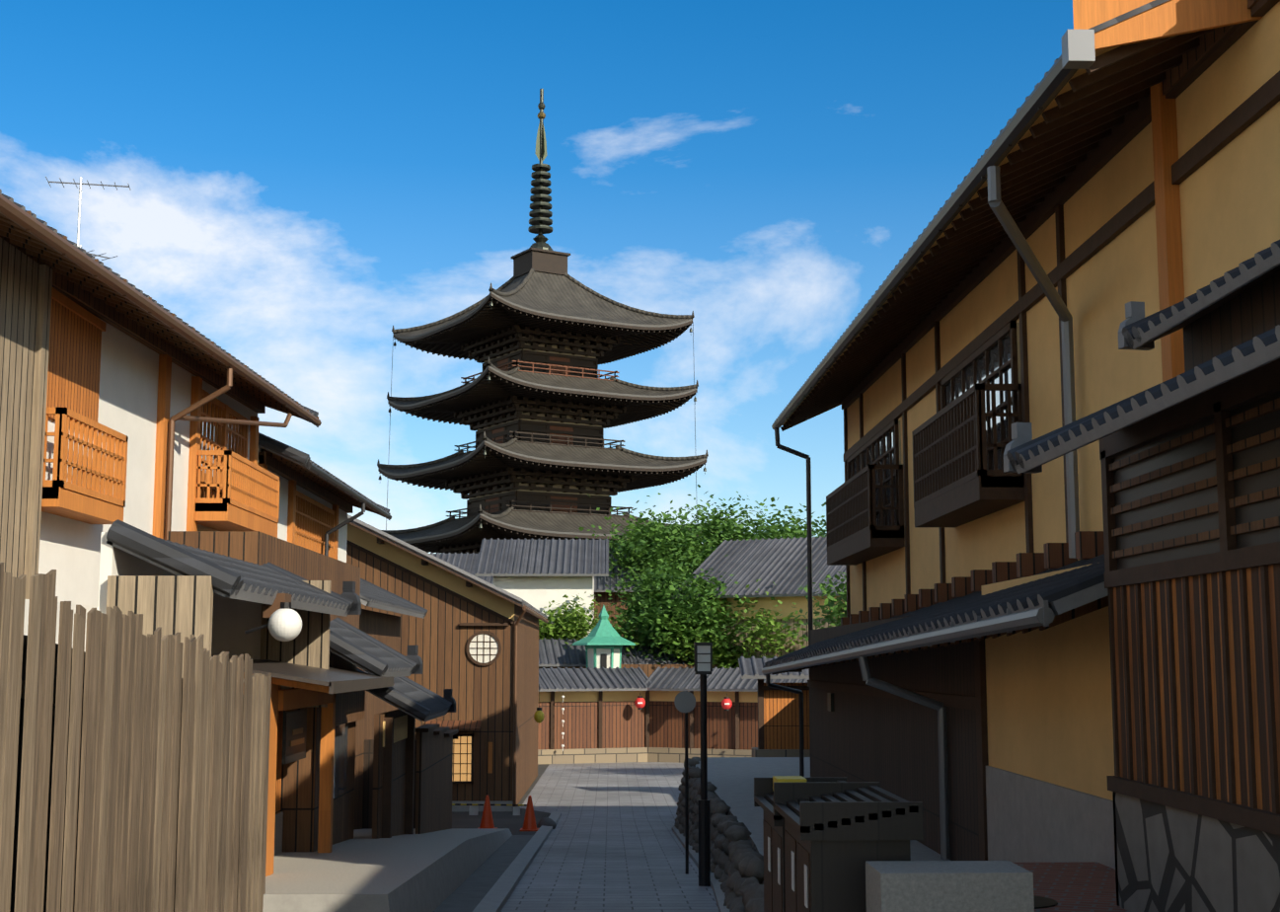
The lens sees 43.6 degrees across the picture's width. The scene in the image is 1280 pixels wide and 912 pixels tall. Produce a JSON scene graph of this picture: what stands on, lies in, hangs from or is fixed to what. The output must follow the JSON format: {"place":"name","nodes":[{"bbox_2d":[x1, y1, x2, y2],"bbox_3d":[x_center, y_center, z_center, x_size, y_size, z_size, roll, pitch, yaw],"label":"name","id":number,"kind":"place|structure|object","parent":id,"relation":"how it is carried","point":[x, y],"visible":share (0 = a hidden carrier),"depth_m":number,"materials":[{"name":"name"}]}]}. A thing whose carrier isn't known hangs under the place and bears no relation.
{"place":"outdoors","nodes":[
{"label":"outdoors","id":0,"kind":"place"},
{"bbox_2d":[387,763,675,907],"bbox_3d":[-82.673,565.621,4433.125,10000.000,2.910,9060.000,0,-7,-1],"label":"ground","id":1,"kind":"structure","parent":0,"point":[511,822],"depth_m":37.03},
{"bbox_2d":[0,562,271,911],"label":"fence boards","id":2,"kind":"object","parent":1,"relation":"on","point":[133,771],"visible":1,"depth_m":9.82,"materials":[{"name":"brown wood"}]},
{"bbox_2d":[0,176,361,707],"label":"house","id":3,"kind":"structure","parent":1,"relation":"on","point":[130,422],"depth_m":17.64,"materials":[{"name":"white paint"}]},
{"bbox_2d":[167,530,458,876],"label":"shop fronts","id":4,"kind":"object","parent":1,"relation":"on","point":[407,783],"visible":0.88,"depth_m":20.35,"materials":[{"name":"orange wood"}]},
{"bbox_2d":[257,432,427,829],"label":"house","id":5,"kind":"structure","parent":1,"relation":"on","point":[317,502],"depth_m":31.24,"materials":[{"name":"white paint"}]},
{"bbox_2d":[262,828,533,911],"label":"walkway","id":6,"kind":"structure","parent":1,"relation":"on","point":[457,869],"depth_m":17.35,"materials":[{"name":"concrete"}]},
{"bbox_2d":[346,514,548,811],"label":"house","id":7,"kind":"structure","parent":1,"relation":"on","point":[475,639],"depth_m":39.46,"materials":[{"name":"brown wood"}]},
{"bbox_2d":[451,795,538,830],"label":"traffic cones","id":8,"kind":"object","parent":1,"relation":"on","point":[529,823],"visible":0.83,"depth_m":32.21,"materials":[{"name":"orange plastic"}]},
{"bbox_2d":[377,293,706,553],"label":"pagoda","id":9,"kind":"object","parent":1,"relation":"on","point":[489,478],"visible":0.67,"depth_m":107.55,"materials":[{"name":"brown wood"}]},
{"bbox_2d":[376,267,708,541],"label":"pagoda roofs","id":10,"kind":"structure","parent":9,"relation":"attached to","point":[566,295],"depth_m":107.68,"materials":[{"name":"grey tile"}]},
{"bbox_2d":[385,88,697,529],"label":"pagoda finial","id":11,"kind":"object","parent":10,"relation":"on","point":[541,255],"depth_m":112.28,"materials":[{"name":"grey metal"}]},
{"bbox_2d":[537,817,556,828],"bbox_3d":[-1.887,7.475,32.516,0.383,0.281,0.314,0,-7,-1],"label":"rock","id":12,"kind":"object","parent":1,"relation":"on","point":[546,821],"visible":0.6,"depth_m":32.42,"materials":[{"name":"grey stone"}]},
{"bbox_2d":[538,591,611,649],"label":"maple tree","id":13,"kind":"object","parent":1,"relation":"on","point":[568,627],"depth_m":66.35,"materials":[{"name":"green plant"}]},
{"bbox_2d":[472,811,729,911],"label":"kerbs","id":14,"kind":"structure","parent":1,"relation":"on","point":[497,895],"depth_m":20.55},
{"bbox_2d":[430,535,846,763],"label":"houses","id":15,"kind":"structure","parent":1,"relation":"on","point":[606,719],"depth_m":63.35,"materials":[{"name":"wood"}]},
{"bbox_2d":[571,604,635,668],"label":"cupola","id":16,"kind":"object","parent":15,"relation":"on","point":[603,641],"visible":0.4,"depth_m":62.79,"materials":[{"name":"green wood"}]},
{"bbox_2d":[608,526,691,568],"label":"pine tree leaves","id":17,"kind":"object","parent":1,"relation":"on","point":[614,548],"visible":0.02,"depth_m":83.60,"materials":[{"name":"green plant"}]},
{"bbox_2d":[580,554,753,665],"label":"maple tree","id":18,"kind":"object","parent":1,"relation":"on","point":[655,613],"depth_m":64.54,"materials":[{"name":"green plant"}]},
{"bbox_2d":[575,484,826,598],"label":"tree","id":19,"kind":"object","parent":1,"relation":"on","point":[653,541],"depth_m":78.07,"materials":[{"name":"green plant"}]},
{"bbox_2d":[674,756,763,911],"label":"bank stones","id":20,"kind":"object","parent":1,"relation":"on","point":[736,864],"visible":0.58,"depth_m":19.95,"materials":[{"name":"grey stone"}]},
{"bbox_2d":[672,579,814,668],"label":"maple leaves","id":21,"kind":"object","parent":1,"relation":"on","point":[764,630],"depth_m":63.11,"materials":[{"name":"green plant"}]},
{"bbox_2d":[702,497,826,553],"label":"tree","id":22,"kind":"object","parent":1,"relation":"on","point":[776,533],"visible":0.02,"depth_m":72.77,"materials":[{"name":"green plant"}]},
{"bbox_2d":[738,656,810,756],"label":"gate","id":23,"kind":"structure","parent":1,"relation":"on","point":[778,722],"depth_m":42.54,"materials":[{"name":"wood"}]},
{"bbox_2d":[749,502,826,537],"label":"tree leaves","id":24,"kind":"object","parent":1,"relation":"on","point":[815,526],"depth_m":78.59,"materials":[{"name":"green plant"}]},
{"bbox_2d":[782,567,846,641],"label":"tree","id":25,"kind":"object","parent":1,"relation":"on","point":[837,611],"visible":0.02,"depth_m":48.50,"materials":[{"name":"green plant"}]},
{"bbox_2d":[753,775,923,911],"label":"bin cabinets","id":26,"kind":"object","parent":1,"relation":"on","point":[825,839],"visible":1,"depth_m":8.65,"materials":[{"name":"brown wood"}]},
{"bbox_2d":[865,860,1129,911],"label":"brick terrace","id":27,"kind":"structure","parent":1,"relation":"on","point":[951,886],"depth_m":8.03,"materials":[{"name":"concrete"}]},
{"bbox_2d":[761,0,1279,869],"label":"yellow house","id":28,"kind":"structure","parent":1,"relation":"on","point":[957,661],"depth_m":15.27,"materials":[{"name":"paint"}]},
{"bbox_2d":[1003,239,1279,911],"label":"wooden house","id":29,"kind":"structure","parent":1,"relation":"on","point":[1189,458],"depth_m":8.78,"materials":[{"name":"wood"}]},
{"bbox_2d":[0,0,1073,553],"label":"sky","id":30,"kind":"structure","parent":0,"point":[309,181],"materials":[{"name":"blue"}]},
{"bbox_2d":[500,761,719,911],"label":"road","id":31,"kind":"structure","parent":0,"point":[612,843],"depth_m":26.74,"materials":[{"name":"grey stone"}]},
{"bbox_2d":[674,690,695,873],"bbox_3d":[0.617,4.428,21.742,0.300,2.450,0.072,0,-7,-1],"label":"round signpost","id":32,"kind":"object","parent":31,"relation":"on","point":[685,702],"visible":0.92,"depth_m":21.81,"materials":[{"name":"grey metal"}]},
{"bbox_2d":[693,642,712,886],"bbox_3d":[0.800,3.841,20.020,0.220,3.000,0.220,0,-7,-1],"label":"street lamp","id":33,"kind":"object","parent":31,"relation":"on","point":[703,659],"visible":0.96,"depth_m":19.98,"materials":[{"name":"black metal"}]},
{"bbox_2d":[533,683,732,751],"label":"lanterns","id":34,"kind":"object","parent":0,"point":[640,703],"visible":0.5,"depth_m":59.51,"materials":[{"name":"red"}]},
{"bbox_2d":[695,756,949,884],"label":"bank","id":35,"kind":"structure","parent":0,"point":[731,779],"depth_m":28.62,"materials":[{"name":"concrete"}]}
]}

